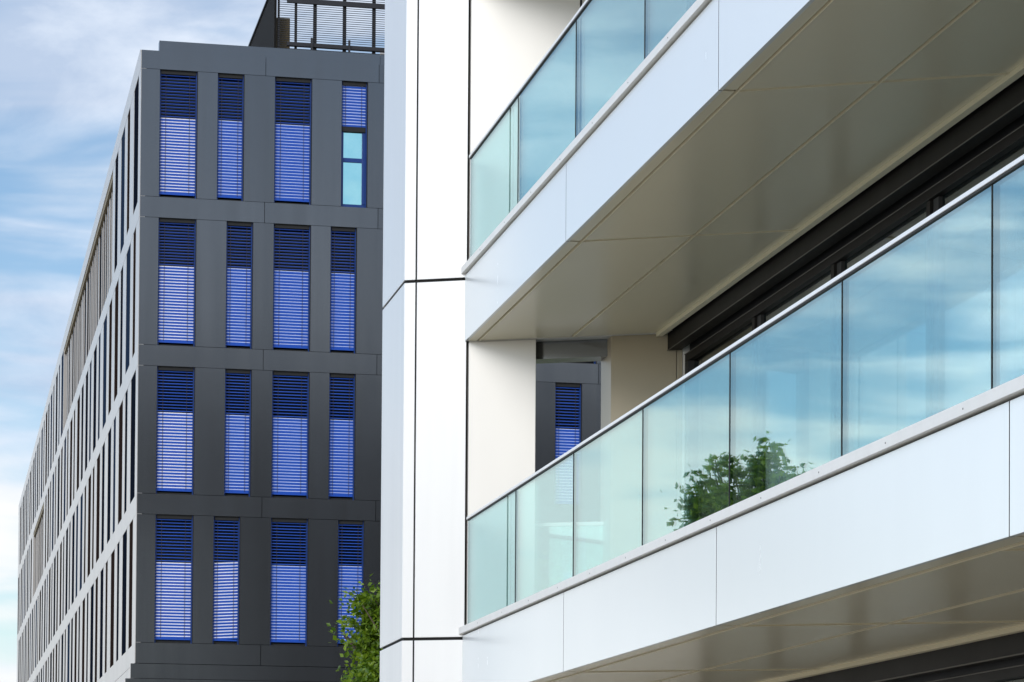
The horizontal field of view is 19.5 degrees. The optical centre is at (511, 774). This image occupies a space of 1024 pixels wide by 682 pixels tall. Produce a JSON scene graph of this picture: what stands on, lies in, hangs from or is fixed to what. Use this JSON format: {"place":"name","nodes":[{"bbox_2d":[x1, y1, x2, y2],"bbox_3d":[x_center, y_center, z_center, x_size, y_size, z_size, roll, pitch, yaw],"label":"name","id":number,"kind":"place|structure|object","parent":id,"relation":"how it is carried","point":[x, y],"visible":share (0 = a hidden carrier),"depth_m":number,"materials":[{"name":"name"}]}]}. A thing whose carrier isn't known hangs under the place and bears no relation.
{"place":"outdoors","nodes":[
{"label":"outdoors","id":0,"kind":"place"},
{"bbox_2d":[0,0,384,681],"label":"sky","id":1,"kind":"structure","parent":0,"point":[67,67],"materials":[{"name":"blue"}]},
{"bbox_2d":[17,0,600,681],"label":"office building","id":2,"kind":"structure","parent":0,"point":[201,496],"depth_m":71.19,"materials":[{"name":"black"}]},
{"bbox_2d":[35,600,36,667],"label":"side window","id":3,"kind":"structure","parent":2,"relation":"in","point":[36,600],"depth_m":133.78,"materials":[{"name":"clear glass"}]},
{"bbox_2d":[39,443,39,500],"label":"side window","id":4,"kind":"structure","parent":2,"relation":"in","point":[39,443],"depth_m":132.13,"materials":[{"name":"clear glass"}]},
{"bbox_2d":[39,591,40,660],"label":"side window","id":5,"kind":"structure","parent":2,"relation":"in","point":[40,591],"depth_m":129.24,"materials":[{"name":"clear glass"}]},
{"bbox_2d":[41,586,42,656],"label":"side window","id":6,"kind":"structure","parent":2,"relation":"in","point":[42,586],"depth_m":126.82,"materials":[{"name":"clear glass"}]},
{"bbox_2d":[41,428,42,497],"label":"side window","id":7,"kind":"structure","parent":2,"relation":"in","point":[42,428],"depth_m":129.57,"materials":[{"name":"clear glass"}]},
{"bbox_2d":[43,421,44,491],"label":"side window","id":8,"kind":"structure","parent":2,"relation":"in","point":[44,421],"depth_m":127.34,"materials":[{"name":"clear glass"}]},
{"bbox_2d":[44,579,45,651],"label":"side window","id":9,"kind":"structure","parent":2,"relation":"in","point":[45,579],"depth_m":124.24,"materials":[{"name":"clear glass"}]},
{"bbox_2d":[45,495,46,566],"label":"side window","id":10,"kind":"structure","parent":2,"relation":"in","point":[46,495],"depth_m":124.48,"materials":[{"name":"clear glass"}]},
{"bbox_2d":[45,413,46,485],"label":"side window","id":11,"kind":"structure","parent":2,"relation":"in","point":[46,413],"depth_m":124.76,"materials":[{"name":"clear glass"}]},
{"bbox_2d":[46,575,47,648],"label":"side window","id":12,"kind":"structure","parent":2,"relation":"in","point":[47,575],"depth_m":121.91,"materials":[{"name":"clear glass"}]},
{"bbox_2d":[47,489,48,562],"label":"side window","id":13,"kind":"structure","parent":2,"relation":"in","point":[48,489],"depth_m":121.75,"materials":[{"name":"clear glass"}]},
{"bbox_2d":[48,403,49,475],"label":"side window","id":14,"kind":"structure","parent":2,"relation":"in","point":[49,403],"depth_m":122.55,"materials":[{"name":"black glass"}]},
{"bbox_2d":[48,568,50,644],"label":"side window","id":15,"kind":"structure","parent":2,"relation":"in","point":[50,568],"depth_m":119.50,"materials":[{"name":"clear glass"}]},
{"bbox_2d":[50,483,50,542],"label":"side window","id":16,"kind":"structure","parent":2,"relation":"in","point":[50,483],"depth_m":119.70,"materials":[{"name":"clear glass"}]},
{"bbox_2d":[50,652,51,681],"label":"side window","id":17,"kind":"structure","parent":2,"relation":"in","point":[51,652],"depth_m":117.08,"materials":[{"name":"black glass"}]},
{"bbox_2d":[50,395,51,469],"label":"side window","id":18,"kind":"structure","parent":2,"relation":"in","point":[51,395],"depth_m":119.86,"materials":[{"name":"black glass"}]},
{"bbox_2d":[51,563,52,639],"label":"side window","id":19,"kind":"structure","parent":2,"relation":"in","point":[52,563],"depth_m":117.47,"materials":[{"name":"black glass"}]},
{"bbox_2d":[52,474,53,550],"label":"side window","id":20,"kind":"structure","parent":2,"relation":"in","point":[53,474],"depth_m":117.29,"materials":[{"name":"black glass"}]},
{"bbox_2d":[53,397,53,460],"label":"side window","id":21,"kind":"structure","parent":2,"relation":"in","point":[53,397],"depth_m":117.80,"materials":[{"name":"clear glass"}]},
{"bbox_2d":[53,556,55,636],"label":"side window","id":22,"kind":"structure","parent":2,"relation":"in","point":[55,556],"depth_m":114.93,"materials":[{"name":"black glass"}]},
{"bbox_2d":[55,468,55,537],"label":"side window","id":23,"kind":"structure","parent":2,"relation":"in","point":[55,468],"depth_m":115.11,"materials":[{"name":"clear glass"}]},
{"bbox_2d":[55,644,56,681],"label":"side window","id":24,"kind":"structure","parent":2,"relation":"in","point":[56,644],"depth_m":112.49,"materials":[{"name":"black glass"}]},
{"bbox_2d":[55,373,57,454],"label":"side window","id":25,"kind":"structure","parent":2,"relation":"in","point":[57,373],"depth_m":115.09,"materials":[{"name":"black glass"}]},
{"bbox_2d":[56,552,57,630],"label":"side window","id":26,"kind":"structure","parent":2,"relation":"in","point":[57,552],"depth_m":112.52,"materials":[{"name":"black glass"}]},
{"bbox_2d":[57,456,59,537],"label":"side window","id":27,"kind":"structure","parent":2,"relation":"in","point":[59,456],"depth_m":112.43,"materials":[{"name":"black glass"}]},
{"bbox_2d":[58,366,59,445],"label":"side window","id":28,"kind":"structure","parent":2,"relation":"in","point":[59,366],"depth_m":112.85,"materials":[{"name":"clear glass"}]},
{"bbox_2d":[59,542,61,625],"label":"side window","id":29,"kind":"structure","parent":2,"relation":"in","point":[61,542],"depth_m":109.78,"materials":[{"name":"black glass"}]},
{"bbox_2d":[60,447,62,530],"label":"side window","id":30,"kind":"structure","parent":2,"relation":"in","point":[62,447],"depth_m":109.99,"materials":[{"name":"black glass"}]},
{"bbox_2d":[61,634,62,681],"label":"side window","id":31,"kind":"structure","parent":2,"relation":"in","point":[62,634],"depth_m":107.73,"materials":[{"name":"glass"}]},
{"bbox_2d":[61,351,63,435],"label":"side window","id":32,"kind":"structure","parent":2,"relation":"in","point":[63,351],"depth_m":110.42,"materials":[{"name":"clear glass"}]},
{"bbox_2d":[62,538,63,620],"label":"side window","id":33,"kind":"structure","parent":2,"relation":"in","point":[63,538],"depth_m":107.56,"materials":[{"name":"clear glass"}]},
{"bbox_2d":[64,630,65,681],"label":"side window","id":34,"kind":"structure","parent":2,"relation":"in","point":[65,630],"depth_m":105.36,"materials":[{"name":"glass"}]},
{"bbox_2d":[64,438,65,521],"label":"side window","id":35,"kind":"structure","parent":2,"relation":"in","point":[65,438],"depth_m":107.42,"materials":[{"name":"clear glass"}]},
{"bbox_2d":[65,528,67,615],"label":"side window","id":36,"kind":"structure","parent":2,"relation":"in","point":[67,528],"depth_m":105.11,"materials":[{"name":"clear glass"}]},
{"bbox_2d":[67,429,68,513],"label":"side window","id":37,"kind":"structure","parent":2,"relation":"in","point":[68,429],"depth_m":105.40,"materials":[{"name":"glass"}]},
{"bbox_2d":[67,623,69,681],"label":"side window","id":38,"kind":"structure","parent":2,"relation":"in","point":[68,658],"depth_m":103.00,"materials":[{"name":"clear glass"}]},
{"bbox_2d":[69,521,70,608],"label":"side window","id":39,"kind":"structure","parent":2,"relation":"in","point":[70,521],"depth_m":103.05,"materials":[{"name":"glass"}]},
{"bbox_2d":[70,417,72,506],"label":"side window","id":40,"kind":"structure","parent":2,"relation":"in","point":[72,417],"depth_m":102.95,"materials":[{"name":"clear glass"}]},
{"bbox_2d":[71,618,72,681],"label":"side window","id":41,"kind":"structure","parent":2,"relation":"in","point":[72,618],"depth_m":100.76,"materials":[{"name":"black glass"}]},
{"bbox_2d":[72,512,74,603],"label":"side window","id":42,"kind":"structure","parent":2,"relation":"in","point":[73,525],"depth_m":100.59,"materials":[{"name":"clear glass"}]},
{"bbox_2d":[73,411,74,499],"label":"side window","id":43,"kind":"structure","parent":2,"relation":"in","point":[74,411],"depth_m":100.76,"materials":[{"name":"black glass"}]},
{"bbox_2d":[74,612,76,681],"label":"side window","id":44,"kind":"structure","parent":2,"relation":"in","point":[76,612],"depth_m":98.14,"materials":[{"name":"black glass"}]},
{"bbox_2d":[76,505,77,596],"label":"side window","id":45,"kind":"structure","parent":2,"relation":"in","point":[77,505],"depth_m":98.13,"materials":[{"name":"black glass"}]},
{"bbox_2d":[77,396,79,489],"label":"side window","id":46,"kind":"structure","parent":2,"relation":"in","point":[78,416],"depth_m":98.09,"materials":[{"name":"black glass"}]},
{"bbox_2d":[78,607,79,681],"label":"side window","id":47,"kind":"structure","parent":2,"relation":"in","point":[79,607],"depth_m":95.97,"materials":[{"name":"black glass"}]},
{"bbox_2d":[80,494,82,589],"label":"side window","id":48,"kind":"structure","parent":2,"relation":"in","point":[81,517],"depth_m":95.43,"materials":[{"name":"black glass"}]},
{"bbox_2d":[81,384,83,480],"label":"side window","id":49,"kind":"structure","parent":2,"relation":"in","point":[83,384],"depth_m":95.63,"materials":[{"name":"black glass"}]},
{"bbox_2d":[82,599,84,681],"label":"side window","id":50,"kind":"structure","parent":2,"relation":"in","point":[83,620],"depth_m":93.35,"materials":[{"name":"black glass"}]},
{"bbox_2d":[84,487,85,582],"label":"side window","id":51,"kind":"structure","parent":2,"relation":"in","point":[85,487],"depth_m":93.21,"materials":[{"name":"black glass"}]},
{"bbox_2d":[85,372,87,470],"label":"side window","id":52,"kind":"structure","parent":2,"relation":"in","point":[86,425],"depth_m":93.05,"materials":[{"name":"black glass"}]},
{"bbox_2d":[86,594,87,681],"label":"side window","id":53,"kind":"structure","parent":2,"relation":"in","point":[87,594],"depth_m":91.12,"materials":[{"name":"black glass"}]},
{"bbox_2d":[88,475,90,575],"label":"side window","id":54,"kind":"structure","parent":2,"relation":"in","point":[89,490],"depth_m":90.76,"materials":[{"name":"black glass"}]},
{"bbox_2d":[89,360,91,460],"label":"side window","id":55,"kind":"structure","parent":2,"relation":"in","point":[91,360],"depth_m":91.01,"materials":[{"name":"black glass"}]},
{"bbox_2d":[90,584,93,681],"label":"side window","id":56,"kind":"structure","parent":2,"relation":"in","point":[92,588],"depth_m":88.60,"materials":[{"name":"black glass"}]},
{"bbox_2d":[92,466,94,568],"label":"side window","id":57,"kind":"structure","parent":2,"relation":"in","point":[94,466],"depth_m":88.70,"materials":[{"name":"black glass"}]},
{"bbox_2d":[93,345,96,451],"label":"side window","id":58,"kind":"structure","parent":2,"relation":"in","point":[95,352],"depth_m":88.53,"materials":[{"name":"black glass"}]},
{"bbox_2d":[95,577,97,681],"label":"side window","id":59,"kind":"structure","parent":2,"relation":"in","point":[96,606],"depth_m":86.33,"materials":[{"name":"black glass"}]},
{"bbox_2d":[96,454,99,561],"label":"side window","id":60,"kind":"structure","parent":2,"relation":"in","point":[98,460],"depth_m":86.21,"materials":[{"name":"black glass"}]},
{"bbox_2d":[98,333,100,439],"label":"side window","id":61,"kind":"structure","parent":2,"relation":"in","point":[100,333],"depth_m":86.40,"materials":[{"name":"black glass"}]},
{"bbox_2d":[100,568,103,677],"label":"side window","id":62,"kind":"structure","parent":2,"relation":"in","point":[101,597],"depth_m":83.76,"materials":[{"name":"black glass"}]},
{"bbox_2d":[101,443,104,553],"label":"side window","id":63,"kind":"structure","parent":2,"relation":"in","point":[103,448],"depth_m":83.80,"materials":[{"name":"black glass"}]},
{"bbox_2d":[103,315,106,427],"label":"side window","id":64,"kind":"structure","parent":2,"relation":"in","point":[105,322],"depth_m":83.66,"materials":[{"name":"black glass"}]},
{"bbox_2d":[105,561,107,672],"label":"side window","id":65,"kind":"structure","parent":2,"relation":"in","point":[107,561],"depth_m":81.64,"materials":[{"name":"black glass"}]},
{"bbox_2d":[107,429,110,542],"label":"side window","id":66,"kind":"structure","parent":2,"relation":"in","point":[109,435],"depth_m":81.06,"materials":[{"name":"black glass"}]},
{"bbox_2d":[108,300,111,415],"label":"side window","id":67,"kind":"structure","parent":2,"relation":"in","point":[110,317],"depth_m":81.26,"materials":[{"name":"black glass"}]},
{"bbox_2d":[110,550,114,667],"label":"side window","id":68,"kind":"structure","parent":2,"relation":"in","point":[113,554],"depth_m":78.97,"materials":[{"name":"black glass"}]},
{"bbox_2d":[113,417,115,532],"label":"side window","id":69,"kind":"structure","parent":2,"relation":"in","point":[115,417],"depth_m":78.84,"materials":[{"name":"black glass"}]},
{"bbox_2d":[114,154,117,272],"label":"side window","id":70,"kind":"structure","parent":2,"relation":"in","point":[116,177],"depth_m":79.34,"materials":[{"name":"black glass"}]},
{"bbox_2d":[114,280,118,400],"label":"side window","id":71,"kind":"structure","parent":2,"relation":"in","point":[116,290],"depth_m":78.72,"materials":[{"name":"black glass"}]},
{"bbox_2d":[116,543,118,660],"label":"side window","id":72,"kind":"structure","parent":2,"relation":"in","point":[118,543],"depth_m":76.75,"materials":[{"name":"black glass"}]},
{"bbox_2d":[118,401,122,523],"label":"side window","id":73,"kind":"structure","parent":2,"relation":"in","point":[121,407],"depth_m":76.36,"materials":[{"name":"black glass"}]},
{"bbox_2d":[120,268,122,386],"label":"side window","id":74,"kind":"structure","parent":2,"relation":"in","point":[121,327],"depth_m":76.62,"materials":[{"name":"black glass"}]},
{"bbox_2d":[121,129,124,250],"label":"side window","id":75,"kind":"structure","parent":2,"relation":"in","point":[123,137],"depth_m":76.75,"materials":[{"name":"black glass"}]},
{"bbox_2d":[122,530,126,654],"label":"side window","id":76,"kind":"structure","parent":2,"relation":"in","point":[124,579],"depth_m":74.26,"materials":[{"name":"black glass"}]},
{"bbox_2d":[124,390,127,513],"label":"side window","id":77,"kind":"structure","parent":2,"relation":"in","point":[126,400],"depth_m":74.30,"materials":[{"name":"black glass"}]},
{"bbox_2d":[125,244,130,374],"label":"side window","id":78,"kind":"structure","parent":2,"relation":"in","point":[129,251],"depth_m":74.17,"materials":[{"name":"black glass"}]},
{"bbox_2d":[127,111,129,232],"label":"side window","id":79,"kind":"structure","parent":2,"relation":"in","point":[128,170],"depth_m":74.62,"materials":[{"name":"black glass"}]},
{"bbox_2d":[129,520,132,647],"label":"side window","id":80,"kind":"structure","parent":2,"relation":"in","point":[131,525],"depth_m":71.91,"materials":[{"name":"black glass"}]},
{"bbox_2d":[130,371,135,502],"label":"side window","id":81,"kind":"structure","parent":2,"relation":"in","point":[133,382],"depth_m":71.80,"materials":[{"name":"black glass"}]},
{"bbox_2d":[132,229,135,357],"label":"side window","id":82,"kind":"structure","parent":2,"relation":"in","point":[134,258],"depth_m":71.99,"materials":[{"name":"black glass"}]},
{"bbox_2d":[133,78,138,213],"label":"side window","id":83,"kind":"structure","parent":2,"relation":"in","point":[136,109],"depth_m":71.98,"materials":[{"name":"black glass"}]},
{"bbox_2d":[154,514,193,643],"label":"window","id":84,"kind":"structure","parent":2,"relation":"in","point":[174,534],"depth_m":70.48,"materials":[{"name":"blue glass"}]},
{"bbox_2d":[156,366,194,494],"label":"window","id":85,"kind":"structure","parent":2,"relation":"in","point":[175,428],"depth_m":70.58,"materials":[{"name":"blue"}]},
{"bbox_2d":[157,218,196,346],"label":"window","id":86,"kind":"structure","parent":2,"relation":"in","point":[176,326],"depth_m":70.69,"materials":[{"name":"blue glass"}]},
{"bbox_2d":[159,70,197,198],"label":"window","id":87,"kind":"structure","parent":2,"relation":"in","point":[178,127],"depth_m":70.79,"materials":[{"name":"blue"}]},
{"bbox_2d":[213,516,240,644],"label":"window","id":88,"kind":"structure","parent":2,"relation":"in","point":[226,541],"depth_m":70.72,"materials":[{"name":"blue glass"}]},
{"bbox_2d":[217,73,244,200],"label":"window","id":89,"kind":"structure","parent":2,"relation":"in","point":[231,87],"depth_m":71.05,"materials":[{"name":"blue glass"}]},
{"bbox_2d":[224,369,251,496],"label":"window","id":90,"kind":"structure","parent":2,"relation":"in","point":[238,382],"depth_m":70.89,"materials":[{"name":"blue"}]},
{"bbox_2d":[225,221,252,348],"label":"window","id":91,"kind":"structure","parent":2,"relation":"in","point":[239,235],"depth_m":71.00,"materials":[{"name":"blue glass"}]},
{"bbox_2d":[270,518,308,645],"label":"window","id":92,"kind":"structure","parent":2,"relation":"in","point":[289,537],"depth_m":71.05,"materials":[{"name":"blue"}]},
{"bbox_2d":[271,371,309,498],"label":"window","id":93,"kind":"structure","parent":2,"relation":"in","point":[290,390],"depth_m":71.17,"materials":[{"name":"blue"}]},
{"bbox_2d":[273,224,310,351],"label":"window","id":94,"kind":"structure","parent":2,"relation":"in","point":[292,243],"depth_m":71.26,"materials":[{"name":"blue"}]},
{"bbox_2d":[274,77,311,204],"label":"window","id":95,"kind":"structure","parent":2,"relation":"in","point":[293,96],"depth_m":71.38,"materials":[{"name":"blue glass"}]},
{"bbox_2d":[328,373,355,499],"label":"window","id":96,"kind":"structure","parent":2,"relation":"in","point":[342,387],"depth_m":71.42,"materials":[{"name":"blue"}]},
{"bbox_2d":[329,227,356,353],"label":"window","id":97,"kind":"structure","parent":2,"relation":"in","point":[343,256],"depth_m":71.52,"materials":[{"name":"blue glass"}]},
{"bbox_2d":[337,520,364,646],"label":"window","id":98,"kind":"structure","parent":2,"relation":"in","point":[351,533],"depth_m":71.38,"materials":[{"name":"blue"}]},
{"bbox_2d":[341,81,367,207],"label":"window","id":99,"kind":"structure","parent":2,"relation":"in","point":[354,127],"depth_m":71.69,"materials":[{"name":"blue glass"}]},
{"bbox_2d":[555,383,581,458],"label":"window","id":100,"kind":"structure","parent":2,"relation":"in","point":[568,396],"depth_m":72.63,"materials":[{"name":"blue"}]},
{"bbox_2d":[566,361,596,363],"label":"window","id":101,"kind":"structure","parent":2,"relation":"in","point":[592,362],"depth_m":72.75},
{"bbox_2d":[380,0,1023,681],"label":"white building","id":102,"kind":"structure","parent":0,"point":[652,206],"depth_m":23.04,"materials":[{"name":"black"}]},
{"bbox_2d":[687,0,695,9],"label":"glass railing","id":103,"kind":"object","parent":102,"relation":"in","point":[689,2],"depth_m":28.02,"materials":[{"name":"blue glass"}]},
{"bbox_2d":[723,327,750,508],"bbox_3d":[2.044,-2.747,27.219,0.092,2.550,0.754,1,-2,-11],"label":"curtain","id":104,"kind":"object","parent":102,"relation":"hanging from","point":[742,424],"visible":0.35,"depth_m":27.01,"materials":[{"name":"white fabric"}]},
{"bbox_2d":[792,282,820,477],"bbox_3d":[2.463,-2.809,25.035,0.092,2.550,0.604,1,-2,-12],"label":"curtain","id":105,"kind":"object","parent":102,"relation":"hanging from","point":[806,398],"visible":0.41,"depth_m":24.94,"materials":[{"name":"white fabric"}]},
{"bbox_2d":[684,114,1023,526],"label":"window frame","id":106,"kind":"structure","parent":102,"relation":"in","point":[930,196],"depth_m":23.26,"materials":[{"name":"black"}]},
{"bbox_2d":[876,225,906,440],"bbox_3d":[2.891,-2.874,22.801,0.092,2.550,0.554,1,-2,-12],"label":"curtain","id":107,"kind":"object","parent":102,"relation":"hanging from","point":[891,308],"visible":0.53,"depth_m":22.71,"materials":[{"name":"white fabric"}]},
{"bbox_2d":[893,657,1023,681],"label":"window frame","id":108,"kind":"structure","parent":102,"relation":"in","point":[1012,669],"depth_m":20.35,"materials":[{"name":"black metal"}]},
{"bbox_2d":[973,153,1016,396],"bbox_3d":[3.320,-2.938,20.568,0.092,2.550,0.704,1,-2,-11],"label":"curtain","id":109,"kind":"object","parent":102,"relation":"hanging from","point":[1006,354],"visible":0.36,"depth_m":20.45,"materials":[{"name":"white fabric"}]},
{"label":"ground","id":110,"kind":"structure","parent":0,"visible":0},
{"bbox_2d":[326,574,382,681],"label":"leafy tree","id":111,"kind":"object","parent":110,"relation":"on","point":[367,638],"visible":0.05,"depth_m":44.82,"materials":[{"name":"green plant"}]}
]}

